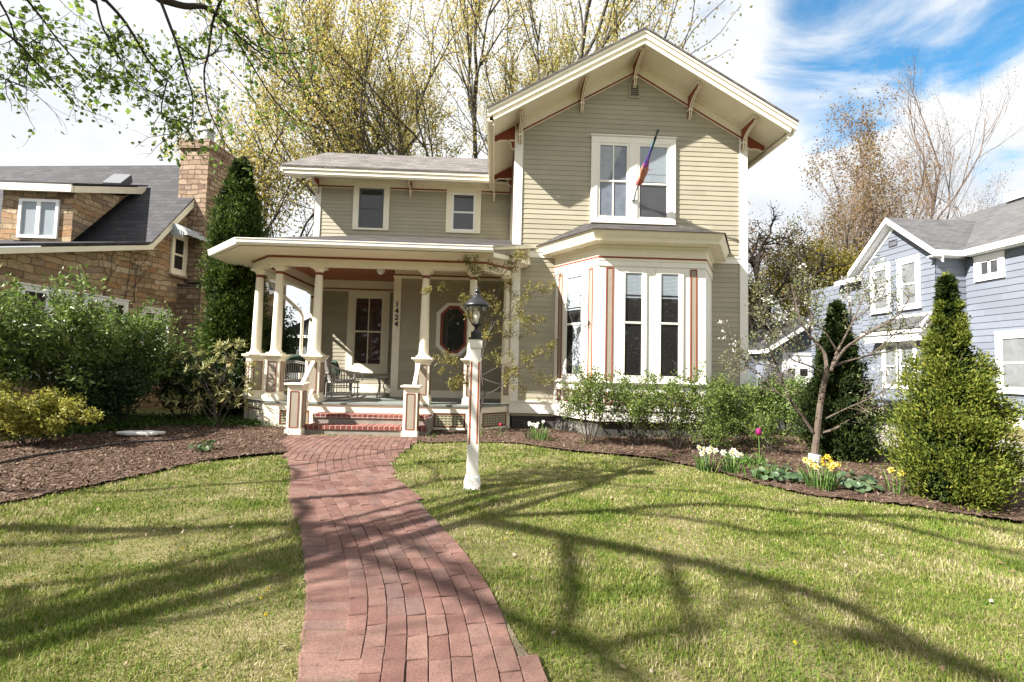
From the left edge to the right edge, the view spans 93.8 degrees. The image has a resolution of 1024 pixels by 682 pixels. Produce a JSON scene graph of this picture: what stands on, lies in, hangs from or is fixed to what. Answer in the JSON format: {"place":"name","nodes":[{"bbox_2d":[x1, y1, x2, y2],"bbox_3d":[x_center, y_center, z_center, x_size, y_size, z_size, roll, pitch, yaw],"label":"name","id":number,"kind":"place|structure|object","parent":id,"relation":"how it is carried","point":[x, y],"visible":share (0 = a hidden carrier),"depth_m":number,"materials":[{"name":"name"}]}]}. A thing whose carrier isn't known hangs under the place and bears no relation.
{"place":"outdoors","nodes":[
{"label":"outdoors","id":0,"kind":"place"},
{"bbox_2d":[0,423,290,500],"bbox_3d":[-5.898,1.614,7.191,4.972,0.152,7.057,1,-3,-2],"label":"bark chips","id":1,"kind":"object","parent":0,"point":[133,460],"visible":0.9,"depth_m":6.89,"materials":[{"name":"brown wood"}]},
{"bbox_2d":[116,430,164,435],"bbox_3d":[-6.552,1.621,8.436,0.750,0.050,0.328,1,-3,-2],"label":"stepping stone","id":2,"kind":"object","parent":1,"relation":"on","point":[139,433],"visible":1,"depth_m":8.34,"materials":[{"name":"grey stone"}]},
{"bbox_2d":[283,435,528,681],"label":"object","id":3,"kind":"structure","parent":0,"point":[519,651],"depth_m":2.50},
{"bbox_2d":[278,434,547,681],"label":"brick path","id":4,"kind":"structure","parent":0,"point":[382,495],"depth_m":3.01,"materials":[{"name":"brick"}]},
{"bbox_2d":[0,406,1023,681],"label":"lawn","id":5,"kind":"structure","parent":0,"point":[290,628],"depth_m":3.16,"materials":[{"name":"green plant"}]},
{"bbox_2d":[0,264,85,398],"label":"leafy shrub","id":6,"kind":"object","parent":5,"relation":"on","point":[19,303],"visible":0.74,"depth_m":7.99,"materials":[{"name":"green plant"}]},
{"bbox_2d":[0,264,148,425],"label":"leafy shrub","id":7,"kind":"object","parent":5,"relation":"on","point":[74,336],"visible":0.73,"depth_m":8.66,"materials":[{"name":"green plant"}]},
{"bbox_2d":[38,349,166,431],"bbox_3d":[-7.792,0.901,9.191,1.742,1.700,1.804,-2,-4,43],"label":"leafy shrub","id":8,"kind":"object","parent":5,"relation":"on","point":[114,394],"visible":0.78,"depth_m":8.96,"materials":[{"name":"green plant"}]},
{"bbox_2d":[51,291,215,423],"bbox_3d":[-7.975,0.382,9.911,2.421,2.804,2.870,0,-3,15],"label":"leafy shrub","id":9,"kind":"object","parent":5,"relation":"on","point":[155,350],"visible":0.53,"depth_m":9.85,"materials":[{"name":"green plant"}]},
{"bbox_2d":[0,425,285,501],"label":"mulch bed","id":10,"kind":"object","parent":5,"relation":"on","point":[8,480],"visible":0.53,"depth_m":6.69,"materials":[{"name":"brown wood"}]},
{"bbox_2d":[0,378,105,445],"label":"azalea","id":11,"kind":"object","parent":10,"relation":"on","point":[49,410],"visible":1,"depth_m":7.16,"materials":[{"name":"yellow plant"}]},
{"bbox_2d":[9,425,195,441],"bbox_3d":[-8.322,1.585,7.645,0.916,0.021,6.154,-1,-4,41],"label":"bed edging","id":12,"kind":"object","parent":10,"relation":"on","point":[93,432],"visible":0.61,"depth_m":8.63,"materials":[{"name":"black metal"}]},
{"bbox_2d":[0,430,219,463],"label":"garden hose","id":13,"kind":"object","parent":10,"relation":"on","point":[62,451],"visible":0.95,"depth_m":7.17,"materials":[{"name":"black rubber"}]},
{"bbox_2d":[0,411,285,437],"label":"ground cover","id":14,"kind":"object","parent":10,"relation":"on","point":[134,420],"visible":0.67,"depth_m":9.92,"materials":[{"name":"green plant"}]},
{"bbox_2d":[188,440,220,451],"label":"lungwort","id":15,"kind":"object","parent":10,"relation":"on","point":[201,446],"visible":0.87,"depth_m":7.16,"materials":[{"name":"green plant"}]},
{"bbox_2d":[159,337,261,425],"bbox_3d":[-6.213,0.850,9.882,2.042,1.909,0.742,1,-3,-2],"label":"rhododendron","id":16,"kind":"object","parent":10,"relation":"on","point":[227,361],"visible":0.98,"depth_m":9.88,"materials":[{"name":"green plant"}]},
{"bbox_2d":[0,0,326,180],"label":"street maple","id":17,"kind":"object","parent":5,"relation":"on","point":[36,59],"visible":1,"depth_m":4.64,"materials":[{"name":"green plant"}]},
{"bbox_2d":[144,345,243,421],"bbox_3d":[-7.095,0.941,10.483,2.088,1.796,1.738,0,-3,22],"label":"leafy shrub","id":18,"kind":"object","parent":5,"relation":"on","point":[187,383],"visible":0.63,"depth_m":10.27,"materials":[{"name":"green plant"}]},
{"bbox_2d":[262,304,307,378],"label":"backyard evergreen","id":19,"kind":"object","parent":5,"relation":"on","point":[288,341],"visible":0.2,"depth_m":18.11,"materials":[{"name":"green plant"}]},
{"bbox_2d":[463,286,489,489],"bbox_3d":[-0.433,0.544,5.566,0.300,2.375,0.300,1,-3,-2],"label":"lamp post","id":20,"kind":"object","parent":5,"relation":"on","point":[472,475],"visible":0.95,"depth_m":5.50,"materials":[{"name":"white paint"}]},
{"bbox_2d":[73,461,1014,681],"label":"fallen leaves","id":21,"kind":"object","parent":5,"relation":"on","point":[942,667],"visible":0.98,"depth_m":3.47,"materials":[{"name":"brown plant"}]},
{"bbox_2d":[414,426,1023,519],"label":"mulch bed","id":22,"kind":"object","parent":5,"relation":"on","point":[1017,516],"visible":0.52,"depth_m":7.71,"materials":[{"name":"brown wood"}]},
{"bbox_2d":[420,247,562,411],"bbox_3d":[-0.410,-0.051,9.958,2.912,3.946,1.367,1,-3,8],"label":"dogwood sapling","id":23,"kind":"object","parent":22,"relation":"on","point":[517,256],"visible":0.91,"depth_m":9.94,"materials":[{"name":"green plant"}]},
{"bbox_2d":[524,420,551,440],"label":"daffodils","id":24,"kind":"object","parent":22,"relation":"on","point":[540,436],"visible":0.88,"depth_m":9.10,"materials":[{"name":"green plant"}]},
{"bbox_2d":[556,360,633,443],"bbox_3d":[1.416,1.138,8.882,1.206,1.613,1.418,4,-4,-37],"label":"foundation shrub","id":25,"kind":"object","parent":22,"relation":"on","point":[596,396],"visible":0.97,"depth_m":8.74,"materials":[{"name":"green plant"}]},
{"bbox_2d":[604,368,669,445],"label":"foundation shrub","id":26,"kind":"object","parent":22,"relation":"on","point":[639,417],"visible":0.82,"depth_m":8.66,"materials":[{"name":"green plant"}]},
{"bbox_2d":[429,424,893,473],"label":"bed weeds","id":27,"kind":"object","parent":22,"relation":"on","point":[720,447],"visible":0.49,"depth_m":8.19,"materials":[{"name":"green plant"}]},
{"bbox_2d":[627,361,726,449],"bbox_3d":[2.871,1.147,8.333,1.597,1.603,1.443,-1,-4,30],"label":"foundation shrub","id":28,"kind":"object","parent":22,"relation":"on","point":[673,394],"visible":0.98,"depth_m":8.23,"materials":[{"name":"green plant"}]},
{"bbox_2d":[692,445,723,472],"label":"daffodils","id":29,"kind":"object","parent":22,"relation":"on","point":[709,450],"visible":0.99,"depth_m":6.67,"materials":[{"name":"green plant"}]},
{"bbox_2d":[681,402,741,454],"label":"foundation shrub","id":30,"kind":"object","parent":22,"relation":"on","point":[716,434],"visible":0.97,"depth_m":7.88,"materials":[{"name":"green plant"}]},
{"bbox_2d":[675,359,765,446],"bbox_3d":[3.724,1.171,8.876,1.377,1.654,1.317,4,-4,-36],"label":"foundation shrub","id":31,"kind":"object","parent":22,"relation":"on","point":[722,399],"visible":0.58,"depth_m":8.70,"materials":[{"name":"green plant"}]},
{"bbox_2d":[717,448,750,474],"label":"daffodils","id":32,"kind":"object","parent":22,"relation":"on","point":[731,467],"visible":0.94,"depth_m":6.51,"materials":[{"name":"green plant"}]},
{"bbox_2d":[719,451,766,466],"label":"perennial","id":33,"kind":"object","parent":22,"relation":"on","point":[744,456],"visible":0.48,"depth_m":7.07,"materials":[{"name":"green plant"}]},
{"bbox_2d":[714,376,773,443],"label":"foundation shrub","id":34,"kind":"object","parent":22,"relation":"on","point":[750,391],"visible":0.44,"depth_m":9.12,"materials":[{"name":"green plant"}]},
{"bbox_2d":[742,452,769,465],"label":"tulip","id":35,"kind":"object","parent":22,"relation":"on","point":[749,462],"visible":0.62,"depth_m":6.97,"materials":[{"name":"green plant"}]},
{"bbox_2d":[753,428,764,461],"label":"tulip","id":36,"kind":"object","parent":22,"relation":"on","point":[758,431],"visible":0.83,"depth_m":7.12,"materials":[{"name":"green plant"}]},
{"bbox_2d":[741,460,782,480],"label":"tulip leaves","id":37,"kind":"object","parent":22,"relation":"on","point":[766,469],"visible":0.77,"depth_m":6.21,"materials":[{"name":"green plant"}]},
{"bbox_2d":[729,404,805,453],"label":"foundation shrub","id":38,"kind":"object","parent":22,"relation":"on","point":[758,422],"visible":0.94,"depth_m":8.14,"materials":[{"name":"green plant"}]},
{"bbox_2d":[751,463,807,482],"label":"hollyhock","id":39,"kind":"object","parent":22,"relation":"on","point":[788,475],"visible":0.75,"depth_m":6.08,"materials":[{"name":"green plant"}]},
{"bbox_2d":[753,370,810,435],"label":"green bush","id":40,"kind":"object","parent":22,"relation":"on","point":[789,411],"visible":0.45,"depth_m":10.58,"materials":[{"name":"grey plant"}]},
{"bbox_2d":[789,422,805,436],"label":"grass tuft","id":41,"kind":"object","parent":22,"relation":"on","point":[799,430],"visible":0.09,"depth_m":10.66,"materials":[{"name":"green plant"}]},
{"bbox_2d":[797,457,843,491],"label":"daffodils","id":42,"kind":"object","parent":22,"relation":"on","point":[827,480],"visible":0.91,"depth_m":5.71,"materials":[{"name":"green plant"}]},
{"bbox_2d":[713,255,931,461],"bbox_3d":[5.171,0.220,7.627,3.788,3.528,1.882,1,-3,-2],"label":"apple tree","id":43,"kind":"object","parent":22,"relation":"on","point":[817,432],"visible":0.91,"depth_m":7.54,"materials":[{"name":"grey plant"}]},
{"bbox_2d":[810,454,836,477],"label":"daffodils","id":44,"kind":"object","parent":22,"relation":"on","point":[826,456],"visible":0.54,"depth_m":5.94,"materials":[{"name":"yellow plant"}]},
{"bbox_2d":[790,299,894,462],"bbox_3d":[5.399,0.652,7.934,1.456,2.726,1.589,1,-3,-2],"label":"dwarf spruce","id":45,"kind":"object","parent":22,"relation":"on","point":[848,441],"visible":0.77,"depth_m":7.67,"materials":[{"name":"green plant"}]},
{"bbox_2d":[834,470,883,492],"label":"hollyhock","id":46,"kind":"object","parent":22,"relation":"on","point":[863,486],"visible":0.85,"depth_m":5.64,"materials":[{"name":"green plant"}]},
{"bbox_2d":[874,441,898,456],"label":"grass tuft","id":47,"kind":"object","parent":22,"relation":"on","point":[882,449],"visible":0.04,"depth_m":8.28,"materials":[{"name":"green plant"}]},
{"bbox_2d":[883,464,912,495],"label":"daffodils","id":48,"kind":"object","parent":22,"relation":"on","point":[890,469],"visible":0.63,"depth_m":5.55,"materials":[{"name":"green plant"}]},
{"bbox_2d":[867,271,1023,514],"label":"arborvitae","id":49,"kind":"object","parent":22,"relation":"on","point":[956,426],"visible":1,"depth_m":5.12,"materials":[{"name":"green plant"}]},
{"bbox_2d":[0,0,1023,327],"label":"sky","id":50,"kind":"structure","parent":0,"point":[783,48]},
{"bbox_2d":[746,408,1023,482],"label":"driveway","id":51,"kind":"structure","parent":0,"point":[886,425],"depth_m":11.44,"materials":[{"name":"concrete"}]},
{"bbox_2d":[756,361,802,418],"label":"white shrub","id":52,"kind":"object","parent":51,"relation":"on","point":[785,375],"visible":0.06,"depth_m":14.11,"materials":[{"name":"grey plant"}]},
{"bbox_2d":[878,415,1023,441],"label":"neighbour lawn","id":53,"kind":"structure","parent":0,"point":[1020,433],"depth_m":12.16,"materials":[{"name":"green plant"}]},
{"bbox_2d":[748,316,811,386],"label":"blue garage","id":54,"kind":"structure","parent":53,"relation":"on","point":[807,359],"depth_m":24.62,"materials":[{"name":"grey"}]},
{"bbox_2d":[782,352,811,386],"bbox_3d":[15.278,1.884,24.529,2.900,2.550,0.060,1,-3,-2],"label":"garage door","id":55,"kind":"structure","parent":54,"relation":"in","point":[808,359],"depth_m":24.54,"materials":[{"name":"white paint"}]},
{"bbox_2d":[878,402,913,420],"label":"grass tuft","id":56,"kind":"object","parent":53,"relation":"on","point":[891,415],"visible":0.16,"depth_m":14.62,"materials":[{"name":"green plant"}]},
{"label":"ground","id":57,"kind":"structure","parent":0,"visible":0},
{"bbox_2d":[0,128,285,414],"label":"stone house","id":58,"kind":"structure","parent":57,"relation":"on","point":[65,217],"depth_m":14.07,"materials":[{"name":"brown stone"}]},
{"bbox_2d":[16,282,79,379],"bbox_3d":[-10.626,-0.181,10.953,0.081,2.112,1.363,1,-3,4],"label":"window","id":59,"kind":"structure","parent":58,"relation":"in","point":[29,289],"depth_m":10.81,"materials":[{"name":"white paint"}]},
{"bbox_2d":[81,293,129,361],"bbox_3d":[-10.533,-0.099,12.385,0.081,2.112,1.337,1,-3,4],"label":"window","id":60,"kind":"structure","parent":58,"relation":"in","point":[125,303],"depth_m":12.57,"materials":[{"name":"white paint"}]},
{"bbox_2d":[99,229,155,341],"bbox_3d":[-10.491,-0.735,13.069,0.052,4.894,1.832,1,-3,4],"label":"bare vine","id":61,"kind":"object","parent":58,"relation":"attached to","point":[129,272],"visible":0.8,"depth_m":13.13,"materials":[{"name":"brown plant"}]},
{"bbox_2d":[140,306,170,360],"bbox_3d":[-10.429,0.043,13.982,0.081,2.013,1.050,1,-3,4],"label":"window","id":62,"kind":"structure","parent":58,"relation":"in","point":[151,308],"depth_m":14.05,"materials":[{"name":"white paint"}]},
{"bbox_2d":[168,235,188,276],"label":"window","id":63,"kind":"structure","parent":58,"relation":"in","point":[179,246],"depth_m":14.86,"materials":[{"name":"beige paint"}]},
{"bbox_2d":[265,280,274,294],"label":"window","id":64,"kind":"structure","parent":58,"relation":"in","point":[268,286],"depth_m":19.81,"materials":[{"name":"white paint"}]},
{"bbox_2d":[192,156,275,415],"bbox_3d":[-6.918,-1.392,12.001,1.914,6.707,1.859,1,-3,-2],"label":"arborvitae","id":65,"kind":"object","parent":57,"relation":"on","point":[229,297],"visible":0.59,"depth_m":11.62,"materials":[{"name":"green plant"}]},
{"bbox_2d":[153,40,388,236],"bbox_3d":[-13.898,-6.188,26.971,12.731,18.076,9.019,1,-3,-2],"label":"maple tree","id":66,"kind":"object","parent":57,"relation":"on","point":[264,176],"visible":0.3,"depth_m":25.99,"materials":[{"name":"yellow plant"}]},
{"bbox_2d":[285,319,308,387],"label":"grey outbuilding","id":67,"kind":"structure","parent":57,"relation":"on","point":[306,330],"depth_m":26.95,"materials":[{"name":"grey"}]},
{"bbox_2d":[184,0,507,219],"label":"maple tree","id":68,"kind":"object","parent":57,"relation":"on","point":[321,113],"visible":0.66,"depth_m":25.54,"materials":[{"name":"yellow plant"}]},
{"bbox_2d":[305,412,432,435],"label":"brick steps","id":69,"kind":"structure","parent":57,"relation":"on","point":[349,423],"depth_m":9.66,"materials":[{"name":"red brick"}]},
{"bbox_2d":[207,26,798,437],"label":"house","id":70,"kind":"structure","parent":57,"relation":"on","point":[654,276],"depth_m":11.14,"materials":[{"name":"beige wood"}]},
{"bbox_2d":[284,360,329,393],"bbox_3d":[-5.103,0.901,11.363,1.448,0.871,0.766,2,-3,-10],"label":"wicker settee","id":71,"kind":"object","parent":70,"relation":"on","point":[288,380],"visible":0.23,"depth_m":11.04,"materials":[{"name":"grey wicker"}]},
{"bbox_2d":[285,354,304,372],"bbox_3d":[-5.116,0.528,11.220,0.840,0.432,0.255,2,-3,-11],"label":"seat cushion","id":72,"kind":"object","parent":71,"relation":"on","point":[295,357],"visible":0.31,"depth_m":11.14,"materials":[{"name":"green fabric"}]},
{"bbox_2d":[324,359,365,400],"bbox_3d":[-3.919,0.841,10.988,0.991,1.003,0.992,3,-4,-30],"label":"wicker rocking chair","id":73,"kind":"object","parent":70,"relation":"on","point":[332,381],"visible":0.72,"depth_m":10.72,"materials":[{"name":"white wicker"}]},
{"bbox_2d":[331,360,339,375],"bbox_3d":[-4.075,0.623,11.059,0.182,0.361,0.409,3,-4,-30],"label":"chair pillow","id":74,"kind":"object","parent":73,"relation":"on","point":[334,363],"visible":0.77,"depth_m":10.92,"materials":[{"name":"green fabric"}]},
{"bbox_2d":[345,290,390,373],"bbox_3d":[-4.278,-0.271,14.227,1.270,2.450,0.075,1,-3,-2],"label":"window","id":75,"kind":"structure","parent":70,"relation":"in","point":[367,344],"depth_m":14.24,"materials":[{"name":"beige paint"}]},
{"bbox_2d":[352,181,390,230],"bbox_3d":[-4.244,-4.070,14.445,1.110,1.460,0.060,1,-3,-2],"label":"window","id":76,"kind":"structure","parent":70,"relation":"in","point":[371,200],"depth_m":14.45,"materials":[{"name":"beige paint"}]},
{"bbox_2d":[374,375,388,397],"bbox_3d":[-3.236,1.134,11.836,0.348,0.554,0.348,1,-3,-2],"label":"plant stand","id":77,"kind":"object","parent":70,"relation":"on","point":[379,377],"visible":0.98,"depth_m":11.79,"materials":[{"name":"grey wicker"}]},
{"bbox_2d":[436,303,467,355],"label":"octagon window","id":78,"kind":"structure","parent":70,"relation":"in","point":[451,326],"depth_m":12.56,"materials":[{"name":"black glass"}]},
{"bbox_2d":[445,186,481,233],"bbox_3d":[-1.473,-3.979,14.550,1.080,1.420,0.060,1,-3,-2],"label":"window","id":79,"kind":"structure","parent":70,"relation":"in","point":[463,204],"depth_m":14.56,"materials":[{"name":"beige paint"}]},
{"bbox_2d":[590,133,676,225],"bbox_3d":[2.840,-3.773,11.194,2.040,2.095,0.075,1,-3,-2],"label":"window","id":80,"kind":"structure","parent":70,"relation":"in","point":[617,161],"depth_m":11.21,"materials":[{"name":"white paint"}]},
{"bbox_2d":[537,223,730,437],"bbox_3d":[2.828,-0.261,10.275,4.599,4.960,1.550,1,-3,-2],"label":"bay window","id":81,"kind":"structure","parent":70,"relation":"in","point":[632,299],"depth_m":9.93,"materials":[{"name":"white paint"}]},
{"bbox_2d":[631,129,658,201],"bbox_3d":[3.024,-3.891,10.755,0.285,1.307,1.030,3,-4,-25],"label":"flag","id":82,"kind":"object","parent":70,"relation":"attached to","point":[643,172],"visible":1,"depth_m":10.72,"materials":[{"name":"multicoloured fabric"}]},
{"bbox_2d":[303,0,752,157],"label":"maple tree","id":83,"kind":"object","parent":57,"relation":"on","point":[476,13],"visible":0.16,"depth_m":26.54,"materials":[{"name":"yellow plant"}]},
{"bbox_2d":[748,201,856,337],"bbox_3d":[14.056,-2.658,29.821,13.862,12.652,11.336,1,-3,8],"label":"dark tree","id":84,"kind":"object","parent":57,"relation":"on","point":[755,264],"visible":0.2,"depth_m":27.91,"materials":[{"name":"brown plant"}]},
{"bbox_2d":[748,211,863,322],"bbox_3d":[18.742,-2.300,30.968,10.264,12.284,8.582,1,-3,-2],"label":"ochre tree","id":85,"kind":"object","parent":57,"relation":"on","point":[838,271],"visible":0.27,"depth_m":30.45,"materials":[{"name":"yellow plant"}]},
{"bbox_2d":[781,182,897,265],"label":"bare tree","id":86,"kind":"object","parent":57,"relation":"on","point":[824,230],"visible":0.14,"depth_m":39.99,"materials":[{"name":"brown plant"}]},
{"bbox_2d":[748,66,946,315],"bbox_3d":[23.324,-6.905,33.723,16.368,21.999,11.389,1,-3,-2],"label":"budding tree","id":87,"kind":"object","parent":57,"relation":"on","point":[866,185],"visible":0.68,"depth_m":32.68,"materials":[{"name":"brown plant"}]},
{"bbox_2d":[811,173,1023,428],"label":"blue house","id":88,"kind":"structure","parent":57,"relation":"on","point":[979,254],"depth_m":15.54,"materials":[{"name":"grey"}]},
{"bbox_2d":[869,261,890,314],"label":"window","id":89,"kind":"structure","parent":88,"relation":"in","point":[878,267],"depth_m":17.31,"materials":[{"name":"white paint"}]},
{"bbox_2d":[895,254,921,310],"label":"window","id":90,"kind":"structure","parent":88,"relation":"in","point":[911,264],"depth_m":16.13,"materials":[{"name":"white paint"}]},
{"bbox_2d":[972,250,1005,281],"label":"window","id":91,"kind":"structure","parent":88,"relation":"in","point":[990,266],"depth_m":14.50,"materials":[{"name":"white paint"}]},
{"bbox_2d":[993,330,1023,393],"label":"window","id":92,"kind":"structure","parent":88,"relation":"in","point":[1010,344],"depth_m":13.84,"materials":[{"name":"white paint"}]},
{"bbox_2d":[812,47,1023,248],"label":"bare tree","id":93,"kind":"object","parent":57,"relation":"on","point":[936,177],"visible":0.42,"depth_m":40.78,"materials":[{"name":"brown plant"}]}
]}

